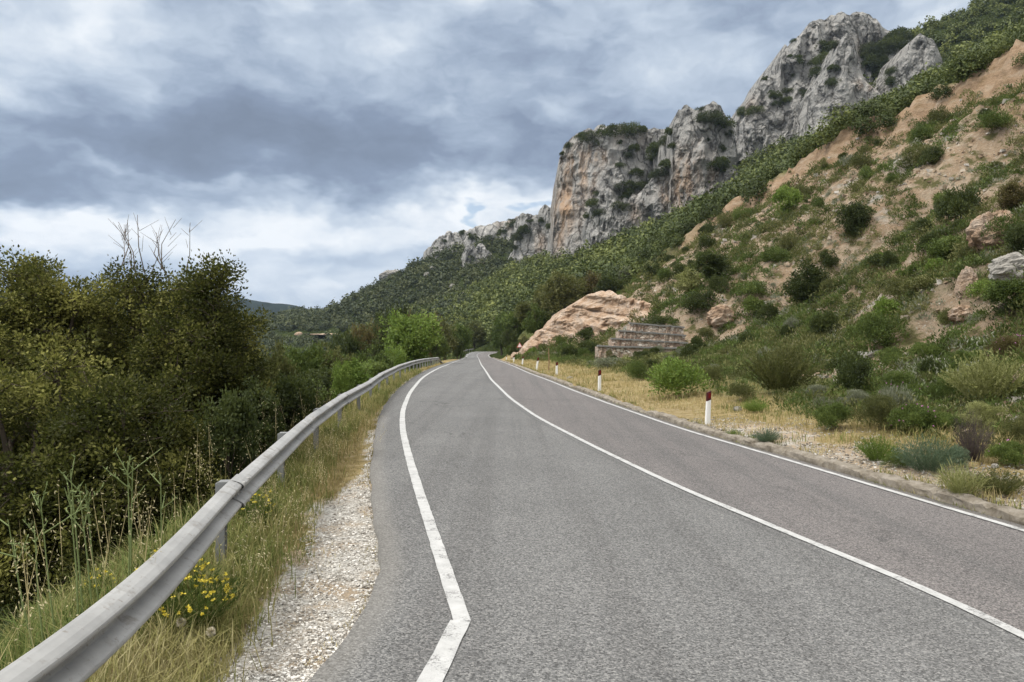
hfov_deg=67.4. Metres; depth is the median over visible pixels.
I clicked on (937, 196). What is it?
shrub
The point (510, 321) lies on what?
roadside tree
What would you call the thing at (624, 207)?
cliff shrub
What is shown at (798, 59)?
cliff shrub
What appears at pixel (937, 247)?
shrub
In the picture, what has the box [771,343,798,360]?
shrub
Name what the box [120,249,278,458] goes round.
oak tree
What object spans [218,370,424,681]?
gravel
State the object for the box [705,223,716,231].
shrub
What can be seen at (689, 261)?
shrub
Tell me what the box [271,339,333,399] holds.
bank tree
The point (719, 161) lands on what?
cliff shrub
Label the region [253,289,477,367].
maquis
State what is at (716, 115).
cliff shrub
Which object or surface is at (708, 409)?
marker post
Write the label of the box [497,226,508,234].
cliff shrub
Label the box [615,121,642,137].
cliff shrub
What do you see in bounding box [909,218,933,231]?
shrub
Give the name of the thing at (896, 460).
shrub
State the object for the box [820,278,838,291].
shrub
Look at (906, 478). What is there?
kerb weeds
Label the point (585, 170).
cliff
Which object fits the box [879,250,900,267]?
shrub
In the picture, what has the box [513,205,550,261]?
cliff
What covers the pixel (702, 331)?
shrub
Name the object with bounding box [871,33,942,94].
cliff
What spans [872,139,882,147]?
shrub
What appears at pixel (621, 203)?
cliff shrub
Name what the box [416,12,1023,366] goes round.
maquis
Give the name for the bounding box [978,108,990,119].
shrub
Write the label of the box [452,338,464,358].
roadside tree
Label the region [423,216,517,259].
cliff
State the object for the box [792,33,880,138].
cliff
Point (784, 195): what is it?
shrub
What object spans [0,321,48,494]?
oak tree
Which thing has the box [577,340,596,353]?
shrub
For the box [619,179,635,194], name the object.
cliff shrub
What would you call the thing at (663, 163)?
cliff shrub
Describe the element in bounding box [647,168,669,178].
cliff shrub
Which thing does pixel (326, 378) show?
bush
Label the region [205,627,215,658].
seed head
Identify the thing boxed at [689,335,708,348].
shrub
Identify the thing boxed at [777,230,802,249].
shrub
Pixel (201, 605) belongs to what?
flowering plant
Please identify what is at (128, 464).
flower stalk
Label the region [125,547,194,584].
flowering plant
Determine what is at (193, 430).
bush
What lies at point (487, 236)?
cliff shrub
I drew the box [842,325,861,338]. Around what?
shrub
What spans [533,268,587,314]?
hillside tree
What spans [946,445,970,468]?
shrub
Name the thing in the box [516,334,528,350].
roadside tree
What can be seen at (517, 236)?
cliff shrub
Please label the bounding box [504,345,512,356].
roadside tree
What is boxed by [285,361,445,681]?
verge grass
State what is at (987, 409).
shrub
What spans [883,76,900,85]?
cliff shrub
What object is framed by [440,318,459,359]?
roadside tree
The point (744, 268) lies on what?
scrub
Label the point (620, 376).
verge grass
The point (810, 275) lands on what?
bush
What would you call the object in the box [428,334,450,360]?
roadside tree
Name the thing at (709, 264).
bush
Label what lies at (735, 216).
shrub
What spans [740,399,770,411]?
shrub
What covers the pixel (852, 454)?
gravel
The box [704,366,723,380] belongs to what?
shrub
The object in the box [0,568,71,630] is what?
undergrowth
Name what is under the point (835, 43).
cliff shrub
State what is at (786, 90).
cliff shrub
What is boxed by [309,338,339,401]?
bank tree
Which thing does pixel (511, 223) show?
cliff shrub
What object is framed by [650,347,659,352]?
shrub
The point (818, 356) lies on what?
shrub
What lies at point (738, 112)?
cliff shrub
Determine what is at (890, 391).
shrub
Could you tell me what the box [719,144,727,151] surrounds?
cliff shrub
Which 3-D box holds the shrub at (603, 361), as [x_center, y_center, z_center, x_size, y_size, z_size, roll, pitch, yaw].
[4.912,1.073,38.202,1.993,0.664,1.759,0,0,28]
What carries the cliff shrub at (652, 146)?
on the cliff at (693, 154)
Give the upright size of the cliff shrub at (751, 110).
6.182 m
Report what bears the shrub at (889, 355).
on the ground at (997, 73)
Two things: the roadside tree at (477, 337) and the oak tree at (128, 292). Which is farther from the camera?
the roadside tree at (477, 337)
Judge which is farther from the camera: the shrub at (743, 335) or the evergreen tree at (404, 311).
the evergreen tree at (404, 311)
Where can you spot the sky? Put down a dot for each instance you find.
(326, 145)
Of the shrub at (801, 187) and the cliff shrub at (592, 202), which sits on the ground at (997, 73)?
the shrub at (801, 187)
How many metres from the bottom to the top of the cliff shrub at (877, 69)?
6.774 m
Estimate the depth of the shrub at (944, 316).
23.04 m
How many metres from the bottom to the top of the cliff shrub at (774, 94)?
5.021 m
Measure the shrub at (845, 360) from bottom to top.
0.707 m
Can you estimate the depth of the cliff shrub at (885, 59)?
357.73 m
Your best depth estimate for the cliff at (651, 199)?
314.39 m
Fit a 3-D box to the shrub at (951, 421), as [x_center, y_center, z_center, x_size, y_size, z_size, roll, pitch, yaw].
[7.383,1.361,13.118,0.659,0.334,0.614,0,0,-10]
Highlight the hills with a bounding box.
[39,0,1023,358]
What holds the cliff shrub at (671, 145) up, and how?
on the cliff at (693, 154)
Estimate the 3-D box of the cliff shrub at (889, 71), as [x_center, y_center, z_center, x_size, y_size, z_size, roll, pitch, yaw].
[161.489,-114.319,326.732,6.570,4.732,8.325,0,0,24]
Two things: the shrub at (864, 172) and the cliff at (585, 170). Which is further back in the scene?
the cliff at (585, 170)
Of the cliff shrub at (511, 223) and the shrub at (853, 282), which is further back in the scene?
the cliff shrub at (511, 223)
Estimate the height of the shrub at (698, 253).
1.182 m
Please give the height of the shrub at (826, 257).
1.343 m
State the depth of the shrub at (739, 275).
57.94 m
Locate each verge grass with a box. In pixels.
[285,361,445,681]
[505,359,1023,503]
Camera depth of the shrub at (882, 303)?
26.72 m
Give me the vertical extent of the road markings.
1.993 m
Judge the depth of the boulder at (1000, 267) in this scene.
22.34 m
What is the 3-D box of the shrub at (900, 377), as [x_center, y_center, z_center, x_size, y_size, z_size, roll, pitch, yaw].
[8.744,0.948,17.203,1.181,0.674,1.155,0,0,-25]
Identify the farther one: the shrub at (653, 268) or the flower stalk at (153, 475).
the shrub at (653, 268)
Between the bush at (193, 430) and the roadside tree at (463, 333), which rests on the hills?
the roadside tree at (463, 333)
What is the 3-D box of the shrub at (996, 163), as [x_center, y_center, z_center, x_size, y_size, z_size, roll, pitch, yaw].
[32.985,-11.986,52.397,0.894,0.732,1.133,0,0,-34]
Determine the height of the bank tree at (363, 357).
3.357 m
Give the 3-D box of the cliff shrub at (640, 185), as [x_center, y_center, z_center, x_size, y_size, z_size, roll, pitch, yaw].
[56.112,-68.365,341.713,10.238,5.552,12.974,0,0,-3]
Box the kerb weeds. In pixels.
[519,364,1021,517]
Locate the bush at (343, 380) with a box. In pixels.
[329,357,354,410]
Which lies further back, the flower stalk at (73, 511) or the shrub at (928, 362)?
the shrub at (928, 362)
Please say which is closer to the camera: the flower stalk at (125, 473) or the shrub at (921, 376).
the flower stalk at (125, 473)
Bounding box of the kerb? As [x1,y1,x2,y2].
[493,357,1023,524]
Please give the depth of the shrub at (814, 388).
18.64 m
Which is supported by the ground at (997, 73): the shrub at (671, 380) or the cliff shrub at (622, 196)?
the shrub at (671, 380)
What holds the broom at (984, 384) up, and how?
on the ground at (997, 73)
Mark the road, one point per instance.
(571, 558)
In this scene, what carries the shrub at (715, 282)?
on the ground at (997, 73)
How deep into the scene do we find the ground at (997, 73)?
33.41 m
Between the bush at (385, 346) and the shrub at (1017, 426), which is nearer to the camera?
the shrub at (1017, 426)
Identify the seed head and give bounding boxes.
[176,618,186,641]
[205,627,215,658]
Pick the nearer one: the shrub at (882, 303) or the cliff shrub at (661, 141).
the shrub at (882, 303)
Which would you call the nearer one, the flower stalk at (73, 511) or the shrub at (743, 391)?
the flower stalk at (73, 511)
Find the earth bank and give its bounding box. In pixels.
[310,333,337,335]
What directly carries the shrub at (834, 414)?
on the ground at (997, 73)
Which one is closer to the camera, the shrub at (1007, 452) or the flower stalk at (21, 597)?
the flower stalk at (21, 597)
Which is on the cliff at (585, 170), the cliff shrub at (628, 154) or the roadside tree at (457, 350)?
the cliff shrub at (628, 154)
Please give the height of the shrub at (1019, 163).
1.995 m
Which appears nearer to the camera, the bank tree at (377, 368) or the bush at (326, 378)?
the bush at (326, 378)
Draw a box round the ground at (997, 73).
[3,39,1023,681]
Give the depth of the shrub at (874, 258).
42.81 m
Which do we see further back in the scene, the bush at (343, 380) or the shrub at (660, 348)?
the shrub at (660, 348)
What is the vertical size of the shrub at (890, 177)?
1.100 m
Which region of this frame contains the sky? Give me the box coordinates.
[0,0,983,308]
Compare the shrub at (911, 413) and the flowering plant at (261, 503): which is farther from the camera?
the shrub at (911, 413)
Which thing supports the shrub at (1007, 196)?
on the ground at (997, 73)
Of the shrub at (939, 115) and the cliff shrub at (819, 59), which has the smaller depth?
the shrub at (939, 115)
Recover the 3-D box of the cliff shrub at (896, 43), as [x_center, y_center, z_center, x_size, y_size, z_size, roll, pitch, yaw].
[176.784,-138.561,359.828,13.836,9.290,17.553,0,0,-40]
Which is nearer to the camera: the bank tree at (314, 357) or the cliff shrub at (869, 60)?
the bank tree at (314, 357)
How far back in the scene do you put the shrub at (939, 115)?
65.01 m
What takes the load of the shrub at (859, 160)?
on the ground at (997, 73)
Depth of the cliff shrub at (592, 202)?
319.32 m
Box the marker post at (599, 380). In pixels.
[598,369,600,390]
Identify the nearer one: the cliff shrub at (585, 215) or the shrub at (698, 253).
the shrub at (698, 253)
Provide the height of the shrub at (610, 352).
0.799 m
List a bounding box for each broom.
[737,339,825,391]
[938,348,1023,401]
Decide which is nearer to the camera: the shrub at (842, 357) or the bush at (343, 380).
the bush at (343, 380)
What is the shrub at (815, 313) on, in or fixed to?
on the ground at (997, 73)
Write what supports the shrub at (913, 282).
on the ground at (997, 73)
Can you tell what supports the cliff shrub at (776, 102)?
on the cliff at (756, 131)
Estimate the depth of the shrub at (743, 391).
19.51 m
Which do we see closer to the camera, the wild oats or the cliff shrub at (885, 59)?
the wild oats
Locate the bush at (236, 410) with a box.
[191,383,261,480]
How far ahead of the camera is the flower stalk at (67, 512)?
4.52 m
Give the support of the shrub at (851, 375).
on the ground at (997, 73)
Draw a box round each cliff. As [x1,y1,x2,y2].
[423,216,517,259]
[461,243,491,267]
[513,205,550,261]
[547,124,664,260]
[581,166,669,248]
[652,101,737,214]
[731,11,910,160]
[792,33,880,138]
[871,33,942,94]
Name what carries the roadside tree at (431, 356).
on the ground at (997, 73)
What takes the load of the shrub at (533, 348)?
on the ground at (997, 73)
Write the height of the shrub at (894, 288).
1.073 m
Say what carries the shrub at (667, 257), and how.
on the ground at (997, 73)
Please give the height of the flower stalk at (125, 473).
1.055 m
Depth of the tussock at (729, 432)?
14.39 m
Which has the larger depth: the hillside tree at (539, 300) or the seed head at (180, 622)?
the hillside tree at (539, 300)
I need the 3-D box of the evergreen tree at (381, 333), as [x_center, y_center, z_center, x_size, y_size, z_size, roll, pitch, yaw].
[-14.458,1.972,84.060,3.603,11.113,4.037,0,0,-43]
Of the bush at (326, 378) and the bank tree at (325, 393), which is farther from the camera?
the bush at (326, 378)
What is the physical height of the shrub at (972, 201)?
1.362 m
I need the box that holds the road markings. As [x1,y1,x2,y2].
[400,351,1023,681]
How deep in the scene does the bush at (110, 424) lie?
7.46 m
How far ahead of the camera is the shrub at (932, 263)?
27.76 m
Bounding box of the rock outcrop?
[511,290,654,358]
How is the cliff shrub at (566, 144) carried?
on the cliff at (585, 170)
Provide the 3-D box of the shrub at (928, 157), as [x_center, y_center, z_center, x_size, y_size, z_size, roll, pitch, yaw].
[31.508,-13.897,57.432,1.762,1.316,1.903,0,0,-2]
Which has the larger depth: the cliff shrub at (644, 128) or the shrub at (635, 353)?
the cliff shrub at (644, 128)
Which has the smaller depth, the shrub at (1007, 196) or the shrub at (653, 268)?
the shrub at (1007, 196)
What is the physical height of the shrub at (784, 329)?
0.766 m
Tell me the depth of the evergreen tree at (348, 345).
65.29 m
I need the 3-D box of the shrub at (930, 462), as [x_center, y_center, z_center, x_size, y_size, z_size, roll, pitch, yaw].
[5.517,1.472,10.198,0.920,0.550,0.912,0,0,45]
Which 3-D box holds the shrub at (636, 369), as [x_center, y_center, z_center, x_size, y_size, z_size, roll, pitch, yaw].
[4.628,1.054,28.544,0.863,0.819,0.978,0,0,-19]
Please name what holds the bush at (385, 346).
on the ground at (997, 73)
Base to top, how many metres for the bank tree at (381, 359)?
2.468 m
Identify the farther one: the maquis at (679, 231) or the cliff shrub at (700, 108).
the cliff shrub at (700, 108)
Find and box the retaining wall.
[595,322,687,358]
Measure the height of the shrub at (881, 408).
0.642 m
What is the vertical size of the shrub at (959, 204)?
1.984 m
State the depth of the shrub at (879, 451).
11.10 m
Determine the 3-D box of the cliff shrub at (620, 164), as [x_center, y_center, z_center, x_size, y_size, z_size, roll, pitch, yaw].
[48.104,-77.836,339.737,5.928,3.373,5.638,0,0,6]
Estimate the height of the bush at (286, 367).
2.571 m
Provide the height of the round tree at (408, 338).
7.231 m
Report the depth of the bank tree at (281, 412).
11.90 m
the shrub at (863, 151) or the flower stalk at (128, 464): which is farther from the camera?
the shrub at (863, 151)
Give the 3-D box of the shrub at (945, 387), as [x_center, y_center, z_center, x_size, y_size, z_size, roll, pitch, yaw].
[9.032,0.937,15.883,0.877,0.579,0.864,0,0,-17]
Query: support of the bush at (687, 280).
on the ground at (997, 73)
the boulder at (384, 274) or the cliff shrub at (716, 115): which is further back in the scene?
the boulder at (384, 274)
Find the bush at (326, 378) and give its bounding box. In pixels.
[303,365,354,405]
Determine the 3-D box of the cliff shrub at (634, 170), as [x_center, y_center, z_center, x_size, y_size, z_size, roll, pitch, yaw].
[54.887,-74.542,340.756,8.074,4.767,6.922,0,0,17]
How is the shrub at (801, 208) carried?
on the ground at (997, 73)
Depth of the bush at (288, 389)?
11.83 m
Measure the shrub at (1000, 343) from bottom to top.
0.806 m
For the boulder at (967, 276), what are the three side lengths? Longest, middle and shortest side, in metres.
1.396 x 0.677 x 0.501 m
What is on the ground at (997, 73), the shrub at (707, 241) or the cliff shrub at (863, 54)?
the shrub at (707, 241)
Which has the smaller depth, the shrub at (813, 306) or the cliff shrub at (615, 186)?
the shrub at (813, 306)
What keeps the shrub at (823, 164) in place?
on the ground at (997, 73)
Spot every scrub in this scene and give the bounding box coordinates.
[511,83,1023,403]
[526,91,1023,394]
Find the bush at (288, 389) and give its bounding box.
[270,369,325,431]
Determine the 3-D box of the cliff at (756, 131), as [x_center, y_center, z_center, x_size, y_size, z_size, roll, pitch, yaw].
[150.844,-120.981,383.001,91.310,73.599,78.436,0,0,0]
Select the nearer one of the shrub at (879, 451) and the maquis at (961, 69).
the shrub at (879, 451)
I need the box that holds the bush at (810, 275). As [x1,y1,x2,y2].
[779,257,831,304]
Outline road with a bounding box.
[309,351,1023,681]
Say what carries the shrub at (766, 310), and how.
on the ground at (997, 73)
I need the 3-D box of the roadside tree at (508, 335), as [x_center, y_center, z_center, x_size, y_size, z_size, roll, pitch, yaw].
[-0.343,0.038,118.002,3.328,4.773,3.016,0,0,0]
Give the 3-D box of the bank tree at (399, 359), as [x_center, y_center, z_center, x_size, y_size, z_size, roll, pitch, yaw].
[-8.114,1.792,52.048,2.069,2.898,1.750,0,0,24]
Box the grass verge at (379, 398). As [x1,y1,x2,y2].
[89,367,422,681]
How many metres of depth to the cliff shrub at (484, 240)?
542.26 m
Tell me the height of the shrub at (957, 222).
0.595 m
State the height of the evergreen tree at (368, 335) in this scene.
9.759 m
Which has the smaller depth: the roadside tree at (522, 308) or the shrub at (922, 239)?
the shrub at (922, 239)
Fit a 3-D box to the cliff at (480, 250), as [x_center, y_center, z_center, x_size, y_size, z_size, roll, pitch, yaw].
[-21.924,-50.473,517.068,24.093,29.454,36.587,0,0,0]
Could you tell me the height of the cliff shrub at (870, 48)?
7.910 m
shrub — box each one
[467,233,476,239]
[480,238,494,245]
[481,234,494,241]
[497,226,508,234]
[504,221,515,227]
[509,244,519,249]
[510,231,522,242]
[516,224,531,233]
[528,346,537,351]
[555,336,566,343]
[560,344,575,355]
[563,141,573,148]
[574,131,583,139]
[575,327,593,339]
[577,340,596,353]
[579,129,598,143]
[582,212,589,218]
[585,198,599,207]
[591,208,605,217]
[592,356,623,367]
[595,123,618,137]
[603,350,611,356]
[611,200,625,209]
[613,180,626,190]
[614,161,625,167]
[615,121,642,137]
[617,191,631,199]
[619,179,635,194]
[621,203,631,210]
[623,151,632,158]
[626,360,648,380]
[627,143,640,151]
[628,167,643,177]
[631,180,647,191]
[632,351,644,358]
[637,125,647,133]
[642,263,662,280]
[644,141,659,159]
[644,314,673,323]
[644,356,712,398]
[646,359,658,366]
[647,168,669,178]
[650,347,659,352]
[655,266,672,279]
[656,133,667,146]
[656,344,664,353]
[658,158,670,170]
[664,126,672,134]
[664,254,674,261]
[666,141,675,148]
[670,261,695,279]
[680,343,699,356]
[682,291,717,310]
[685,259,696,265]
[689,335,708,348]
[693,110,726,122]
[694,105,704,111]
[694,249,702,259]
[696,115,713,123]
[697,225,711,235]
[697,235,716,249]
[697,326,715,337]
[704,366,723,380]
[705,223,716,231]
[706,156,730,170]
[707,275,728,290]
[713,113,736,127]
[714,211,735,227]
[717,163,728,171]
[717,348,727,354]
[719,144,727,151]
[724,129,735,135]
[725,382,757,400]
[730,280,770,297]
[731,206,750,220]
[735,106,746,117]
[737,272,747,278]
[738,331,754,343]
[740,294,764,313]
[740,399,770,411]
[745,105,765,115]
[752,427,782,441]
[756,302,779,320]
[756,346,777,358]
[759,245,791,261]
[767,90,782,98]
[770,100,781,106]
[770,184,804,211]
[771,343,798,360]
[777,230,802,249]
[778,324,794,337]
[779,96,792,102]
[781,87,793,94]
[783,315,801,327]
[793,54,804,65]
[793,184,811,194]
[797,88,806,96]
[798,352,824,362]
[798,384,828,397]
[799,204,809,210]
[803,309,822,329]
[807,308,841,335]
[808,66,820,77]
[809,196,825,207]
[809,303,822,310]
[809,396,843,408]
[811,51,828,66]
[811,401,854,428]
[814,39,834,53]
[819,249,839,266]
[820,161,827,166]
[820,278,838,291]
[824,76,842,86]
[825,350,867,373]
[826,63,839,71]
[828,40,839,49]
[834,199,877,236]
[835,357,873,379]
[835,360,871,390]
[837,153,855,165]
[838,152,847,158]
[838,388,873,405]
[841,302,854,309]
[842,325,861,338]
[846,279,857,286]
[848,152,876,170]
[849,393,900,429]
[853,308,910,347]
[853,433,902,460]
[856,164,877,182]
[857,145,871,154]
[858,41,881,53]
[858,51,869,58]
[860,50,884,69]
[862,253,887,267]
[868,64,882,73]
[871,45,897,58]
[872,34,908,51]
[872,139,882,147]
[872,279,893,287]
[872,295,906,316]
[872,346,903,358]
[874,52,890,65]
[875,369,929,393]
[878,383,919,405]
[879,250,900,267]
[879,453,909,467]
[880,274,919,298]
[880,351,905,364]
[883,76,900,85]
[883,171,900,184]
[884,26,916,46]
[884,65,898,79]
[884,402,945,431]
[889,433,965,472]
[894,264,917,276]
[896,142,929,167]
[898,274,936,292]
[906,120,940,144]
[906,342,942,355]
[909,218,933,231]
[915,358,943,374]
[915,369,948,382]
[916,230,939,251]
[918,145,944,164]
[919,233,966,262]
[924,106,950,123]
[924,257,943,271]
[924,373,965,399]
[927,410,965,428]
[931,186,982,221]
[931,191,945,206]
[937,307,954,325]
[943,349,982,364]
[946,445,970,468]
[948,219,963,229]
[948,407,995,460]
[953,193,980,212]
[955,400,1010,426]
[956,244,980,257]
[963,278,996,298]
[965,312,984,324]
[965,465,1023,496]
[972,108,1016,129]
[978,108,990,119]
[980,277,1023,311]
[981,213,1023,240]
[983,334,1023,361]
[984,439,1023,466]
[988,160,1001,168]
[992,414,1023,441]
[996,178,1023,210]
[1001,223,1023,253]
[1007,149,1023,172]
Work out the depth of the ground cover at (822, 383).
26.84 m
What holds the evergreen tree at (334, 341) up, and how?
on the ground at (997, 73)
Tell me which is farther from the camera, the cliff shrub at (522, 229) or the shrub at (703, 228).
the cliff shrub at (522, 229)
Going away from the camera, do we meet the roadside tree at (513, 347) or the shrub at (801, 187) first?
the shrub at (801, 187)
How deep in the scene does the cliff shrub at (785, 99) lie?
352.64 m
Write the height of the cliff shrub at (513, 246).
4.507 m
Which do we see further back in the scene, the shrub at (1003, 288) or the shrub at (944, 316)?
the shrub at (944, 316)
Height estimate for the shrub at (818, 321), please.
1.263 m
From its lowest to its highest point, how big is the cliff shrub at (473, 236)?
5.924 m
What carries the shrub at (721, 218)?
on the ground at (997, 73)
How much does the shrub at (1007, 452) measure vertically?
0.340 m
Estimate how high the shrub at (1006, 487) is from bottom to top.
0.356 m
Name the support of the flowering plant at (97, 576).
on the ground at (997, 73)
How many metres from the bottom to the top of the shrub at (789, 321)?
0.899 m
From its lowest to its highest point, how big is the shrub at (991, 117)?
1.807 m
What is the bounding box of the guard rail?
[0,357,441,681]
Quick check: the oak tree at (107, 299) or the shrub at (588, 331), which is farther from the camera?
the shrub at (588, 331)
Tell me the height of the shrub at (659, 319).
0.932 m
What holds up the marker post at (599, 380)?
on the ground at (997, 73)
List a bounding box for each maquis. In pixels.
[243,233,517,350]
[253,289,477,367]
[281,0,1023,358]
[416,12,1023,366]
[516,62,948,329]
[816,20,1023,136]
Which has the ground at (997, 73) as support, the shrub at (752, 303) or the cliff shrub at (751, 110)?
the shrub at (752, 303)
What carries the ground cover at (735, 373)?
on the ground at (997, 73)
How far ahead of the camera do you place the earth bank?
479.93 m
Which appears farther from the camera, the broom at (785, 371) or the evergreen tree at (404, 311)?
the evergreen tree at (404, 311)
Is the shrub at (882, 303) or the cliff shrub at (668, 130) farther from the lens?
the cliff shrub at (668, 130)
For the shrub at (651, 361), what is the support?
on the ground at (997, 73)
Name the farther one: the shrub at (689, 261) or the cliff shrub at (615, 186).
the cliff shrub at (615, 186)
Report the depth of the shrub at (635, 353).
41.95 m
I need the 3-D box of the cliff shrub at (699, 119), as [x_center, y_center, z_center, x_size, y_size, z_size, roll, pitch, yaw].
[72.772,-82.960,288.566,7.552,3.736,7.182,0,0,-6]
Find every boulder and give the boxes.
[379,269,397,280]
[706,304,736,327]
[858,351,874,357]
[947,304,973,321]
[954,266,978,299]
[966,209,1017,253]
[988,252,1023,280]
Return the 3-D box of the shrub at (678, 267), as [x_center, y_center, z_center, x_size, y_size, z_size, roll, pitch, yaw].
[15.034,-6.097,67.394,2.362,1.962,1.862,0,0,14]
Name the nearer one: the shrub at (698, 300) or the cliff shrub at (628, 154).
the shrub at (698, 300)
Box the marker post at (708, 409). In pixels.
[705,391,710,424]
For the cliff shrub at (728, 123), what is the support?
on the cliff at (693, 154)
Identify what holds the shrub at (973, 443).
on the ground at (997, 73)
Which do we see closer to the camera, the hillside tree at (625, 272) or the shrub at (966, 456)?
the shrub at (966, 456)
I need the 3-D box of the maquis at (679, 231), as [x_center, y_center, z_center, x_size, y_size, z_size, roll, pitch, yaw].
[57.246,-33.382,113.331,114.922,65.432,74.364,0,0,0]
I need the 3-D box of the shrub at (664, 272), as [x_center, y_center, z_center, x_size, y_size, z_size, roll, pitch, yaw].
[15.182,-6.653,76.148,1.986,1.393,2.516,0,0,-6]
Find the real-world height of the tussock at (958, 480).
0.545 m
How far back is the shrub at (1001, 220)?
26.95 m
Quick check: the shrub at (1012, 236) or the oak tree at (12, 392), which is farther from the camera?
the shrub at (1012, 236)
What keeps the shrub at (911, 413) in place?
on the ground at (997, 73)
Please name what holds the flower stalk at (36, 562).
on the ground at (997, 73)
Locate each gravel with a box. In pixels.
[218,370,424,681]
[686,414,1023,509]
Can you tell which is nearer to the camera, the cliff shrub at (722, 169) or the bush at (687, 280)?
the bush at (687, 280)
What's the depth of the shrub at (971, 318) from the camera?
21.39 m
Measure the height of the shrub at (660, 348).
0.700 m
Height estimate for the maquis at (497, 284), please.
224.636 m
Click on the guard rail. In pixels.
(84, 646)
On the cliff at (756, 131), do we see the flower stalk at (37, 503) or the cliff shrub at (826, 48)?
the cliff shrub at (826, 48)
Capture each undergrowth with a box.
[0,561,108,639]
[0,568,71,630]
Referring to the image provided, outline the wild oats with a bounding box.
[0,385,384,677]
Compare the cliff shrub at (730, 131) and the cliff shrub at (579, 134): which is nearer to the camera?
the cliff shrub at (730, 131)
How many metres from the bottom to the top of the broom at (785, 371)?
1.437 m
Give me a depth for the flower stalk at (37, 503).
4.17 m
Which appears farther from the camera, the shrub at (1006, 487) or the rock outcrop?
the rock outcrop
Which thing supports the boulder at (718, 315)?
on the ground at (997, 73)
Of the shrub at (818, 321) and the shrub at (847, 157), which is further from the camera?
the shrub at (847, 157)
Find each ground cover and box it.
[519,328,1023,452]
[530,341,912,431]
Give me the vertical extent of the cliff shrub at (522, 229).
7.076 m
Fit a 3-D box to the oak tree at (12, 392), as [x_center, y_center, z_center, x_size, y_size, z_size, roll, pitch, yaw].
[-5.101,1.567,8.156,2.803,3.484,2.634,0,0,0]
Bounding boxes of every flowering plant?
[78,567,118,596]
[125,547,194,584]
[147,557,245,634]
[238,489,284,525]
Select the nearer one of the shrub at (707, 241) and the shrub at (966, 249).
the shrub at (966, 249)
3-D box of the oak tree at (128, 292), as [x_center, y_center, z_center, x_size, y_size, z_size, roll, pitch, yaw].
[-5.495,0.806,11.508,2.397,5.351,2.317,0,0,44]
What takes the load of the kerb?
on the road
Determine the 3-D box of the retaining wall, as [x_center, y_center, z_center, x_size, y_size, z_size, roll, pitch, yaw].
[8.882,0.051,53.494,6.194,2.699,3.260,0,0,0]
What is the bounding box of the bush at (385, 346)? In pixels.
[367,341,406,369]
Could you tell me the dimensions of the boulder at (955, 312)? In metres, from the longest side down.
0.932 x 0.678 x 0.585 m
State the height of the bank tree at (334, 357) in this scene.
2.387 m
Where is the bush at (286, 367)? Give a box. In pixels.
[257,336,300,387]
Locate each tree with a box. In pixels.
[0,244,126,579]
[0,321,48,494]
[0,325,157,613]
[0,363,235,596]
[63,276,128,356]
[67,215,209,387]
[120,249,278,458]
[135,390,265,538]
[253,381,295,427]
[270,377,332,413]
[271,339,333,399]
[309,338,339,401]
[321,346,361,399]
[326,329,346,357]
[335,328,367,361]
[339,350,370,363]
[340,357,373,386]
[348,318,379,359]
[362,360,392,379]
[364,338,390,360]
[367,311,390,344]
[370,349,396,375]
[378,308,443,370]
[379,300,412,344]
[381,346,407,373]
[421,310,444,362]
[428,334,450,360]
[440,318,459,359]
[449,322,473,358]
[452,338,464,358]
[464,320,485,348]
[490,311,506,355]
[499,327,518,347]
[500,310,524,339]
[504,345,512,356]
[509,341,518,351]
[513,300,537,324]
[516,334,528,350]
[520,302,546,334]
[531,283,557,319]
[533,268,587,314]
[580,269,601,294]
[592,274,625,293]
[617,266,640,281]
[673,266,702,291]
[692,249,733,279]
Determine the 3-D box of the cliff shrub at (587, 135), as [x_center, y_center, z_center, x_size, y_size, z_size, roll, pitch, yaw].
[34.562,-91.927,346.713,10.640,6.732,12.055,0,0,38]
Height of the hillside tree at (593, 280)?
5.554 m
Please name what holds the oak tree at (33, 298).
on the ground at (997, 73)
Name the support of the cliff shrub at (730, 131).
on the cliff at (693, 154)
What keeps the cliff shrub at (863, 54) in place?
on the cliff at (756, 131)
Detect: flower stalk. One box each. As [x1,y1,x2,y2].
[0,519,34,646]
[18,515,47,641]
[31,481,86,632]
[58,469,92,604]
[64,474,78,616]
[67,454,88,612]
[79,483,103,600]
[103,448,140,575]
[120,447,162,574]
[146,469,177,546]
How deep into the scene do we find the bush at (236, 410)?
8.27 m
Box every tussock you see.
[725,427,740,434]
[930,455,995,499]
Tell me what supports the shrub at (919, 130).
on the ground at (997, 73)
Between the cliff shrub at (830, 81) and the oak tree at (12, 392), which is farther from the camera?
the cliff shrub at (830, 81)
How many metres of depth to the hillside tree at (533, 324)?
103.45 m
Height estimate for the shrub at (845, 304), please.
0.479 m
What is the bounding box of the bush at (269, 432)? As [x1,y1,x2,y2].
[226,373,287,457]
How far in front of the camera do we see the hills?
494.41 m
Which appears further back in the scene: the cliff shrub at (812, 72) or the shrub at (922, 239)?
the cliff shrub at (812, 72)

